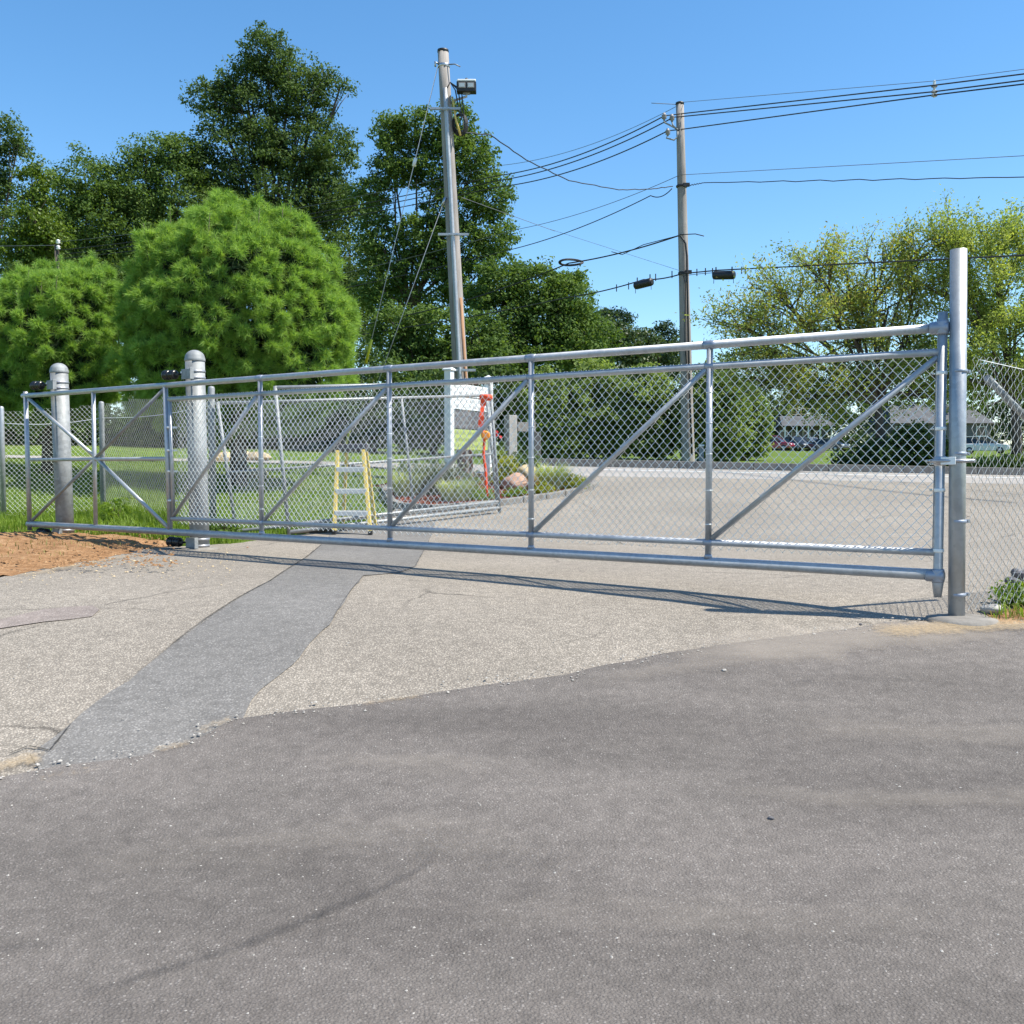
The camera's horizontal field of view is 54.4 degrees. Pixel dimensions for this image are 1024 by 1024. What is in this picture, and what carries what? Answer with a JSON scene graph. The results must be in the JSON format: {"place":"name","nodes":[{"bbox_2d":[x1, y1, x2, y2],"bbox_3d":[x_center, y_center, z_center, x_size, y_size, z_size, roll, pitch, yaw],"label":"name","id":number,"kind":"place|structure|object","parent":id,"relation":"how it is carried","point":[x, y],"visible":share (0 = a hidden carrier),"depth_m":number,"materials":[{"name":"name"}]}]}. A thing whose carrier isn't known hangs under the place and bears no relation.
{"place":"outdoors","nodes":[
{"label":"outdoors","id":0,"kind":"place"},
{"bbox_2d":[0,457,386,542],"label":"lawn grass","id":1,"kind":"structure","parent":0,"point":[13,463],"depth_m":18.01,"materials":[{"name":"plant"}]},
{"bbox_2d":[5,446,902,465],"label":"lawn grass","id":2,"kind":"structure","parent":0,"point":[112,452],"depth_m":25.51,"materials":[{"name":"plant"}]},
{"bbox_2d":[0,438,1022,576],"bbox_3d":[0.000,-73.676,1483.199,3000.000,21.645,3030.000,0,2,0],"label":"ground","id":3,"kind":"structure","parent":0,"point":[797,459],"depth_m":20.36,"materials":[{"name":"plant"}]},
{"bbox_2d":[0,107,38,263],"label":"deciduous tree","id":4,"kind":"object","parent":3,"relation":"on","point":[18,144],"visible":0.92,"depth_m":51.33,"materials":[{"name":"green plant"}]},
{"bbox_2d":[0,153,76,277],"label":"maple tree","id":5,"kind":"object","parent":3,"relation":"on","point":[29,232],"visible":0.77,"depth_m":45.18,"materials":[{"name":"green plant"}]},
{"bbox_2d":[5,408,109,445],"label":"shrub","id":6,"kind":"object","parent":3,"relation":"on","point":[34,440],"visible":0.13,"depth_m":33.30,"materials":[{"name":"green plant"}]},
{"bbox_2d":[0,250,132,473],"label":"round pine","id":7,"kind":"object","parent":3,"relation":"on","point":[50,315],"visible":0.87,"depth_m":19.17,"materials":[{"name":"green plant"}]},
{"bbox_2d":[1,140,153,301],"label":"deciduous tree","id":8,"kind":"object","parent":3,"relation":"on","point":[77,208],"visible":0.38,"depth_m":49.37,"materials":[{"name":"green plant"}]},
{"bbox_2d":[0,179,184,420],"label":"deciduous tree","id":9,"kind":"object","parent":3,"relation":"on","point":[1,268],"visible":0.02,"depth_m":55.75,"materials":[{"name":"green plant"}]},
{"bbox_2d":[0,386,215,525],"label":"chain link fence","id":10,"kind":"object","parent":3,"relation":"on","point":[102,444],"visible":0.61,"depth_m":14.54,"materials":[{"name":"metal"}]},
{"bbox_2d":[216,394,496,531],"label":"swing gate","id":11,"kind":"structure","parent":10,"relation":"attached to","point":[354,463],"depth_m":14.05,"materials":[{"name":"metal"}]},
{"bbox_2d":[82,249,133,435],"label":"bush","id":12,"kind":"object","parent":3,"relation":"on","point":[116,268],"visible":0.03,"depth_m":40.46,"materials":[{"name":"green plant"}]},
{"bbox_2d":[99,497,135,520],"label":"weed","id":13,"kind":"object","parent":3,"relation":"on","point":[115,500],"visible":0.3,"depth_m":13.59,"materials":[{"name":"green plant"}]},
{"bbox_2d":[0,505,239,545],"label":"verge grass","id":14,"kind":"structure","parent":3,"relation":"on","point":[14,518],"depth_m":13.77,"materials":[{"name":"plant"}]},
{"bbox_2d":[71,374,177,445],"bbox_3d":[-13.703,-3.309,34.892,3.902,3.638,3.739,-2,3,-38],"label":"shrub","id":15,"kind":"object","parent":3,"relation":"on","point":[115,419],"visible":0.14,"depth_m":34.05,"materials":[{"name":"green plant"}]},
{"bbox_2d":[82,483,184,540],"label":"tall grass","id":16,"kind":"structure","parent":3,"relation":"on","point":[141,517],"depth_m":13.41,"materials":[{"name":"plant"}]},
{"bbox_2d":[84,130,223,388],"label":"deciduous tree","id":17,"kind":"object","parent":3,"relation":"on","point":[169,163],"visible":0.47,"depth_m":50.27,"materials":[{"name":"green plant"}]},
{"bbox_2d":[127,397,253,448],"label":"shrub","id":18,"kind":"object","parent":3,"relation":"on","point":[145,437],"visible":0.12,"depth_m":33.28,"materials":[{"name":"green plant"}]},
{"bbox_2d":[209,516,242,541],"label":"weed","id":19,"kind":"object","parent":3,"relation":"on","point":[215,527],"visible":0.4,"depth_m":12.28,"materials":[{"name":"green plant"}]},
{"bbox_2d":[102,186,364,487],"bbox_3d":[-5.125,-3.137,18.278,4.843,5.686,3.744,0,2,0],"label":"round pine","id":20,"kind":"object","parent":3,"relation":"on","point":[226,258],"visible":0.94,"depth_m":17.49,"materials":[{"name":"green plant"}]},
{"bbox_2d":[215,413,310,448],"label":"shrub","id":21,"kind":"object","parent":3,"relation":"on","point":[265,444],"visible":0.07,"depth_m":34.08,"materials":[{"name":"green plant"}]},
{"bbox_2d":[176,20,379,419],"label":"oak tree","id":22,"kind":"object","parent":3,"relation":"on","point":[280,162],"visible":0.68,"depth_m":51.44,"materials":[{"name":"green plant"}]},
{"bbox_2d":[272,378,386,451],"bbox_3d":[-6.242,-3.257,33.736,4.378,3.586,3.749,0,2,0],"label":"shrub","id":23,"kind":"object","parent":3,"relation":"on","point":[327,435],"visible":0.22,"depth_m":33.34,"materials":[{"name":"green plant"}]},
{"bbox_2d":[282,168,445,351],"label":"deciduous tree","id":24,"kind":"object","parent":3,"relation":"on","point":[358,251],"visible":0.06,"depth_m":55.68,"materials":[{"name":"green plant"}]},
{"bbox_2d":[320,341,424,452],"bbox_3d":[-4.723,-3.654,32.958,4.210,3.866,3.601,0,2,0],"label":"bush","id":25,"kind":"object","parent":3,"relation":"on","point":[396,376],"visible":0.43,"depth_m":32.40,"materials":[{"name":"green plant"}]},
{"bbox_2d":[367,368,455,453],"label":"bush","id":26,"kind":"object","parent":3,"relation":"on","point":[438,373],"visible":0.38,"depth_m":31.31,"materials":[{"name":"green plant"}]},
{"bbox_2d":[345,98,524,445],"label":"deciduous tree","id":27,"kind":"object","parent":3,"relation":"on","point":[398,169],"visible":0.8,"depth_m":44.93,"materials":[{"name":"green plant"}]},
{"bbox_2d":[362,298,514,448],"bbox_3d":[-2.780,-5.130,37.749,5.810,6.000,3.638,0,2,0],"label":"deciduous tree","id":28,"kind":"object","parent":3,"relation":"on","point":[432,347],"visible":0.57,"depth_m":37.14,"materials":[{"name":"green plant"}]},
{"bbox_2d":[436,351,536,452],"bbox_3d":[-0.650,-3.213,30.790,3.219,3.508,3.010,-2,3,-43],"label":"bush","id":29,"kind":"object","parent":3,"relation":"on","point":[494,370],"visible":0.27,"depth_m":30.26,"materials":[{"name":"green plant"}]},
{"bbox_2d":[504,415,540,469],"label":"granite pillar","id":30,"kind":"structure","parent":3,"relation":"on","point":[515,423],"depth_m":20.90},
{"bbox_2d":[505,443,546,471],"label":"shrub","id":31,"kind":"object","parent":3,"relation":"on","point":[538,458],"visible":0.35,"depth_m":20.30,"materials":[{"name":"green plant"}]},
{"bbox_2d":[495,362,588,458],"bbox_3d":[0.878,-2.982,30.344,3.034,3.190,2.435,0,2,0],"label":"tall shrub","id":32,"kind":"object","parent":3,"relation":"on","point":[545,414],"visible":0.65,"depth_m":29.85,"materials":[{"name":"green plant"}]},
{"bbox_2d":[462,252,633,446],"bbox_3d":[1.225,-6.453,40.764,7.639,8.312,4.559,0,2,0],"label":"deciduous tree","id":33,"kind":"object","parent":3,"relation":"on","point":[562,327],"visible":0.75,"depth_m":39.88,"materials":[{"name":"green plant"}]},
{"bbox_2d":[533,269,602,369],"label":"deciduous tree","id":34,"kind":"object","parent":3,"relation":"on","point":[586,291],"visible":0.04,"depth_m":45.45,"materials":[{"name":"green plant"}]},
{"bbox_2d":[558,358,638,458],"bbox_3d":[2.463,-3.140,30.884,3.079,3.479,2.894,0,2,0],"label":"tall shrub","id":35,"kind":"object","parent":3,"relation":"on","point":[594,451],"visible":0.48,"depth_m":30.43,"materials":[{"name":"green plant"}]},
{"bbox_2d":[593,305,641,374],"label":"deciduous tree","id":36,"kind":"object","parent":3,"relation":"on","point":[625,314],"visible":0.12,"depth_m":86.79,"materials":[{"name":"green plant"}]},
{"bbox_2d":[600,361,680,459],"bbox_3d":[4.108,-3.021,30.919,2.728,3.304,2.646,-2,3,-42],"label":"tall shrub","id":37,"kind":"object","parent":3,"relation":"on","point":[655,431],"visible":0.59,"depth_m":30.40,"materials":[{"name":"green plant"}]},
{"bbox_2d":[589,311,692,399],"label":"deciduous tree","id":38,"kind":"object","parent":3,"relation":"on","point":[628,361],"visible":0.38,"depth_m":72.49,"materials":[{"name":"green plant"}]},
{"bbox_2d":[648,320,679,395],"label":"deciduous tree","id":39,"kind":"object","parent":3,"relation":"on","point":[663,326],"visible":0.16,"depth_m":94.00,"materials":[{"name":"green plant"}]},
{"bbox_2d":[661,101,694,460],"bbox_3d":[4.633,-6.209,27.724,1.024,10.256,0.433,0,2,0],"label":"utility pole","id":40,"kind":"object","parent":3,"relation":"on","point":[684,298],"visible":0.91,"depth_m":27.61,"materials":[{"name":"grey wood"}]},
{"bbox_2d":[59,117,661,250],"bbox_3d":[-7.115,-11.015,35.755,28.013,0.567,1.813,2,3,33],"label":"power line","id":41,"kind":"object","parent":40,"relation":"attached to","point":[441,187],"visible":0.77,"depth_m":32.91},
{"bbox_2d":[64,132,664,258],"bbox_3d":[-7.081,-10.631,35.756,28.104,0.525,1.773,2,3,32],"label":"power line","id":42,"kind":"object","parent":40,"relation":"attached to","point":[461,194],"visible":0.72,"depth_m":32.67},
{"bbox_2d":[61,119,669,254],"bbox_3d":[-7.036,-10.899,35.726,28.198,0.682,1.725,2,3,32],"label":"power line","id":43,"kind":"object","parent":40,"relation":"attached to","point":[457,189],"visible":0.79,"depth_m":32.74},
{"bbox_2d":[344,188,671,288],"bbox_3d":[-3.501,-8.456,33.932,20.336,1.563,0.820,2,3,36],"label":"phone line","id":44,"kind":"object","parent":40,"relation":"attached to","point":[525,245],"visible":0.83,"depth_m":31.28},
{"bbox_2d":[340,271,680,338],"bbox_3d":[-3.994,-6.807,35.901,24.046,0.585,0.983,2,3,43],"label":"phone cable","id":45,"kind":"object","parent":40,"relation":"attached to","point":[655,279],"visible":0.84,"depth_m":31.16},
{"bbox_2d":[358,235,679,326],"bbox_3d":[-3.849,-7.289,36.103,23.972,1.535,1.213,2,3,42],"label":"phone cable","id":46,"kind":"object","parent":40,"relation":"attached to","point":[538,275],"visible":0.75,"depth_m":31.55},
{"bbox_2d":[667,73,1023,115],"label":"power line","id":47,"kind":"object","parent":40,"relation":"attached to","point":[856,93],"visible":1,"depth_m":23.35,"materials":[{"name":"rubber"}]},
{"bbox_2d":[670,83,1023,130],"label":"power line","id":48,"kind":"object","parent":40,"relation":"attached to","point":[855,105],"visible":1,"depth_m":23.44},
{"bbox_2d":[674,79,1023,117],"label":"power line","id":49,"kind":"object","parent":40,"relation":"attached to","point":[857,99],"visible":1,"depth_m":23.43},
{"bbox_2d":[681,254,1023,275],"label":"phone cable","id":50,"kind":"object","parent":40,"relation":"attached to","point":[712,270],"visible":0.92,"depth_m":23.52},
{"bbox_2d":[712,267,735,283],"bbox_3d":[5.673,-6.336,26.649,0.647,0.495,0.230,2,3,40],"label":"splice box","id":51,"kind":"object","parent":50,"relation":"hanging from","point":[724,275],"visible":0.98,"depth_m":26.56,"materials":[{"name":"black plastic"}]},
{"bbox_2d":[683,155,1023,174],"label":"phone line","id":52,"kind":"object","parent":40,"relation":"attached to","point":[854,165],"visible":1,"depth_m":24.16,"materials":[{"name":"metal"}]},
{"bbox_2d":[687,177,1023,185],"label":"phone line","id":53,"kind":"object","parent":40,"relation":"attached to","point":[859,179],"visible":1,"depth_m":24.12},
{"bbox_2d":[665,357,761,461],"bbox_3d":[6.055,-3.041,30.478,2.760,3.505,2.642,-1,3,-23],"label":"tall shrub","id":54,"kind":"object","parent":3,"relation":"on","point":[719,456],"visible":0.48,"depth_m":29.95,"materials":[{"name":"green plant"}]},
{"bbox_2d":[718,382,776,460],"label":"tall shrub","id":55,"kind":"object","parent":3,"relation":"on","point":[760,438],"visible":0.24,"depth_m":31.48,"materials":[{"name":"green plant"}]},
{"bbox_2d":[541,458,1023,474],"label":"street kerb","id":56,"kind":"structure","parent":3,"relation":"on","point":[747,465],"depth_m":23.30,"materials":[{"name":"concrete"}]},
{"bbox_2d":[692,353,889,450],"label":"deciduous tree","id":57,"kind":"object","parent":3,"relation":"on","point":[857,437],"visible":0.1,"depth_m":146.72,"materials":[{"name":"green plant"}]},
{"bbox_2d":[782,436,811,450],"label":"parked car","id":58,"kind":"object","parent":3,"relation":"on","point":[802,443],"visible":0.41,"depth_m":116.95,"materials":[{"name":"paint"}]},
{"bbox_2d":[768,408,835,450],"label":"building","id":59,"kind":"structure","parent":3,"relation":"on","point":[784,423],"depth_m":143.96,"materials":[{"name":"white plastic"}]},
{"bbox_2d":[675,206,982,443],"bbox_3d":[8.024,-4.296,25.422,7.841,6.819,3.290,0,2,0],"label":"yellowing tree","id":60,"kind":"object","parent":3,"relation":"on","point":[839,306],"visible":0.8,"depth_m":25.09,"materials":[{"name":"green plant"}]},
{"bbox_2d":[808,438,850,451],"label":"parked car","id":61,"kind":"object","parent":3,"relation":"on","point":[821,443],"visible":0.72,"depth_m":113.34,"materials":[{"name":"paint"}]},
{"bbox_2d":[826,418,948,465],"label":"bush","id":62,"kind":"object","parent":3,"relation":"on","point":[896,448],"visible":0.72,"depth_m":24.67,"materials":[{"name":"green plant"}]},
{"bbox_2d":[863,405,994,440],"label":"building","id":63,"kind":"structure","parent":3,"relation":"on","point":[918,414],"depth_m":150.79,"materials":[{"name":"white plastic"}]},
{"bbox_2d":[838,334,1023,449],"bbox_3d":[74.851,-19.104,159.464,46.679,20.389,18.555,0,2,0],"label":"deciduous tree","id":64,"kind":"object","parent":3,"relation":"on","point":[1002,416],"visible":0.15,"depth_m":157.35,"materials":[{"name":"green plant"}]},
{"bbox_2d":[881,184,1023,466],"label":"yellowing tree","id":65,"kind":"object","parent":3,"relation":"on","point":[993,313],"visible":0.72,"depth_m":24.54,"materials":[{"name":"green plant"}]},
{"bbox_2d":[966,436,1009,453],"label":"parked car","id":66,"kind":"object","parent":3,"relation":"on","point":[969,445],"visible":0.62,"depth_m":99.17,"materials":[{"name":"paint"}]},
{"bbox_2d":[966,449,1023,467],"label":"bush","id":67,"kind":"object","parent":3,"relation":"on","point":[995,461],"visible":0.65,"depth_m":24.69,"materials":[{"name":"green plant"}]},
{"bbox_2d":[968,357,1023,609],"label":"chain link fence","id":68,"kind":"object","parent":3,"relation":"on","point":[1001,392],"visible":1,"depth_m":6.59,"materials":[{"name":"metal"}]},
{"bbox_2d":[987,577,1023,608],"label":"weed","id":69,"kind":"object","parent":3,"relation":"on","point":[1012,592],"visible":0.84,"depth_m":6.91,"materials":[{"name":"green plant"}]},
{"bbox_2d":[0,622,1023,1023],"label":"dark asphalt yard","id":70,"kind":"structure","parent":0,"point":[858,722],"depth_m":3.64,"materials":[{"name":"asphalt"}]},
{"bbox_2d":[0,640,1021,1013],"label":"loose grit","id":71,"kind":"object","parent":70,"relation":"on","point":[546,870],"visible":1,"depth_m":3.56,"materials":[{"name":"gravel"}]},
{"bbox_2d":[0,617,1023,779],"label":"loose grit","id":72,"kind":"object","parent":70,"relation":"on","point":[454,687],"visible":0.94,"depth_m":5.29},
{"bbox_2d":[0,476,1023,776],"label":"driveway pavement","id":73,"kind":"structure","parent":0,"point":[432,622],"depth_m":7.18,"materials":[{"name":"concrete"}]},
{"bbox_2d":[0,605,98,627],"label":"pavement small patch","id":74,"kind":"object","parent":73,"relation":"on","point":[55,614],"visible":1,"depth_m":6.60,"materials":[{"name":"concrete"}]},
{"bbox_2d":[0,531,183,575],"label":"bare dirt","id":75,"kind":"structure","parent":73,"relation":"on","point":[11,569],"depth_m":10.51,"materials":[{"name":"soil"}]},
{"bbox_2d":[49,363,73,532],"bbox_3d":[-5.555,-0.632,12.344,0.428,2.418,0.428,0,2,0],"label":"roller post","id":76,"kind":"object","parent":75,"relation":"on","point":[61,440],"visible":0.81,"depth_m":12.26,"materials":[{"name":"metal"}]},
{"bbox_2d":[30,379,68,390],"bbox_3d":[-5.721,-1.566,12.341,0.484,0.120,0.279,1,3,29],"label":"roller bracket","id":77,"kind":"object","parent":76,"relation":"attached to","point":[41,385],"visible":0.96,"depth_m":12.25,"materials":[{"name":"metal"}]},
{"bbox_2d":[1,525,147,560],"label":"dirt straw","id":78,"kind":"object","parent":75,"relation":"on","point":[31,541],"visible":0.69,"depth_m":10.86,"materials":[{"name":"brown plant"}]},
{"bbox_2d":[0,531,177,566],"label":"dirt clods","id":79,"kind":"object","parent":75,"relation":"on","point":[101,558],"visible":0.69,"depth_m":9.38,"materials":[{"name":"soil"}]},
{"bbox_2d":[181,350,217,549],"bbox_3d":[-3.445,-0.557,10.946,0.428,2.434,0.428,0,2,0],"label":"roller post","id":80,"kind":"object","parent":73,"relation":"on","point":[195,359],"visible":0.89,"depth_m":10.86,"materials":[{"name":"metal"}]},
{"bbox_2d":[161,368,205,380],"bbox_3d":[-3.599,-1.505,10.942,0.484,0.120,0.279,1,3,29],"label":"roller bracket","id":81,"kind":"object","parent":80,"relation":"attached to","point":[166,375],"visible":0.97,"depth_m":10.85,"materials":[{"name":"metal"}]},
{"bbox_2d":[166,536,209,548],"bbox_3d":[-3.576,0.331,11.022,0.484,0.120,0.279,1,3,29],"label":"roller bracket","id":82,"kind":"object","parent":80,"relation":"attached to","point":[179,542],"visible":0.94,"depth_m":10.93,"materials":[{"name":"metal"}]},
{"bbox_2d":[30,520,434,768],"bbox_3d":[-1.620,0.631,9.371,1.486,0.600,10.242,0,2,0],"label":"pavement trench patch","id":83,"kind":"object","parent":73,"relation":"on","point":[260,637],"visible":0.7,"depth_m":5.69,"materials":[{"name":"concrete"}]},
{"bbox_2d":[332,443,376,534],"bbox_3d":[-2.045,-0.301,13.030,0.522,1.190,0.748,0,2,0],"label":"stepladder","id":84,"kind":"object","parent":83,"relation":"on","point":[344,492],"visible":0.72,"depth_m":12.90,"materials":[{"name":"yellow plastic"}]},
{"bbox_2d":[273,383,500,534],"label":"swing gate","id":85,"kind":"structure","parent":73,"relation":"on","point":[289,531],"depth_m":13.40,"materials":[{"name":"metal"}]},
{"bbox_2d":[478,394,492,495],"bbox_3d":[-0.405,-1.012,15.105,0.219,1.549,0.230,0,2,0],"label":"ratchet strap","id":86,"kind":"object","parent":85,"relation":"hanging from","point":[482,400],"visible":0.77,"depth_m":15.04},
{"bbox_2d":[375,473,574,503],"bbox_3d":[-0.706,-0.441,18.041,3.325,0.506,5.038,2,3,34],"label":"mulch bed","id":87,"kind":"object","parent":73,"relation":"on","point":[420,501],"visible":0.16,"depth_m":16.72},
{"bbox_2d":[375,468,432,496],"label":"ornamental grass","id":88,"kind":"object","parent":87,"relation":"on","point":[402,489],"depth_m":16.79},
{"bbox_2d":[402,459,462,494],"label":"ornamental grass","id":89,"kind":"object","parent":87,"relation":"on","point":[428,471],"depth_m":16.95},
{"bbox_2d":[430,48,475,476],"bbox_3d":[-1.163,-4.763,19.769,0.890,8.712,0.415,0,2,0],"label":"utility pole","id":90,"kind":"object","parent":87,"relation":"on","point":[452,234],"visible":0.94,"depth_m":19.63,"materials":[{"name":"grey wood"}]},
{"bbox_2d":[339,67,437,472],"bbox_3d":[-2.516,-4.775,20.071,2.232,7.962,0.066,1,3,18],"label":"guy wire","id":91,"kind":"object","parent":90,"relation":"attached to","point":[371,340],"visible":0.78,"depth_m":20.07,"materials":[{"name":"grey metal"}]},
{"bbox_2d":[450,78,475,103],"bbox_3d":[-0.963,-8.256,19.505,0.528,0.442,0.326,0,2,0],"label":"floodlight","id":92,"kind":"object","parent":90,"relation":"attached to","point":[466,86],"visible":1,"depth_m":19.36,"materials":[{"name":"white plastic"}]},
{"bbox_2d":[466,132,672,189],"bbox_3d":[1.542,-8.270,23.695,0.314,1.164,9.672,2,3,35],"label":"service drop","id":93,"kind":"object","parent":90,"relation":"attached to","point":[559,175],"visible":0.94,"depth_m":23.17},
{"bbox_2d":[435,478,476,501],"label":"ornamental grass","id":94,"kind":"object","parent":87,"relation":"on","point":[457,487],"depth_m":16.11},
{"bbox_2d":[442,367,492,479],"bbox_3d":[-0.793,-1.481,18.603,0.180,2.368,1.645,1,3,27],"label":"entrance sign","id":95,"kind":"object","parent":87,"relation":"on","point":[448,375],"visible":0.52,"depth_m":18.27,"materials":[{"name":"white plastic"}]},
{"bbox_2d":[487,448,521,484],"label":"shrub","id":96,"kind":"object","parent":87,"relation":"on","point":[512,465],"visible":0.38,"depth_m":18.50,"materials":[{"name":"green plant"}]},
{"bbox_2d":[500,472,527,490],"bbox_3d":[0.098,-0.512,17.910,0.534,0.404,0.596,2,3,33],"label":"boulder","id":97,"kind":"object","parent":87,"relation":"on","point":[507,482],"visible":0.57,"depth_m":17.70,"materials":[{"name":"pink stone"}]},
{"bbox_2d":[518,460,585,489],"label":"ornamental grass","id":98,"kind":"object","parent":87,"relation":"on","point":[551,474],"depth_m":17.78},
{"bbox_2d":[381,478,598,510],"bbox_3d":[-0.260,-0.361,17.729,4.858,0.593,2.861,-2,3,-34],"label":"bed edging","id":99,"kind":"object","parent":73,"relation":"on","point":[594,483],"visible":0.35,"depth_m":16.46,"materials":[{"name":"concrete"}]},
{"bbox_2d":[891,621,1023,631],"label":"sand spill","id":100,"kind":"object","parent":73,"relation":"on","point":[960,626],"visible":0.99,"depth_m":6.24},
{"bbox_2d":[925,248,999,628],"bbox_3d":[2.920,-0.338,6.421,0.476,2.692,0.480,0,2,0],"label":"latch post","id":101,"kind":"object","parent":73,"relation":"on","point":[957,615],"visible":0.96,"depth_m":6.39,"materials":[{"name":"metal"}]},
{"bbox_2d":[20,311,948,596],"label":"sliding gate","id":102,"kind":"structure","parent":101,"relation":"attached to","point":[938,359],"depth_m":8.15,"materials":[{"name":"metal"}]},
{"bbox_2d":[925,456,975,464],"bbox_3d":[2.845,-0.332,6.464,0.298,0.060,0.153,1,3,26],"label":"gate latch","id":103,"kind":"object","parent":101,"relation":"attached to","point":[940,460],"visible":1,"depth_m":6.41,"materials":[{"name":"metal"}]},
{"bbox_2d":[0,0,1023,444],"label":"sky","id":104,"kind":"structure","parent":0,"point":[553,77],"materials":[{"name":"blue"}]},
{"bbox_2d":[5,455,1023,483],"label":"street","id":105,"kind":"structure","parent":0,"point":[588,471],"depth_m":22.02,"materials":[{"name":"asphalt"}]},
{"bbox_2d":[986,609,1023,623],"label":"verge soil","id":106,"kind":"structure","parent":0,"point":[1009,620],"depth_m":6.51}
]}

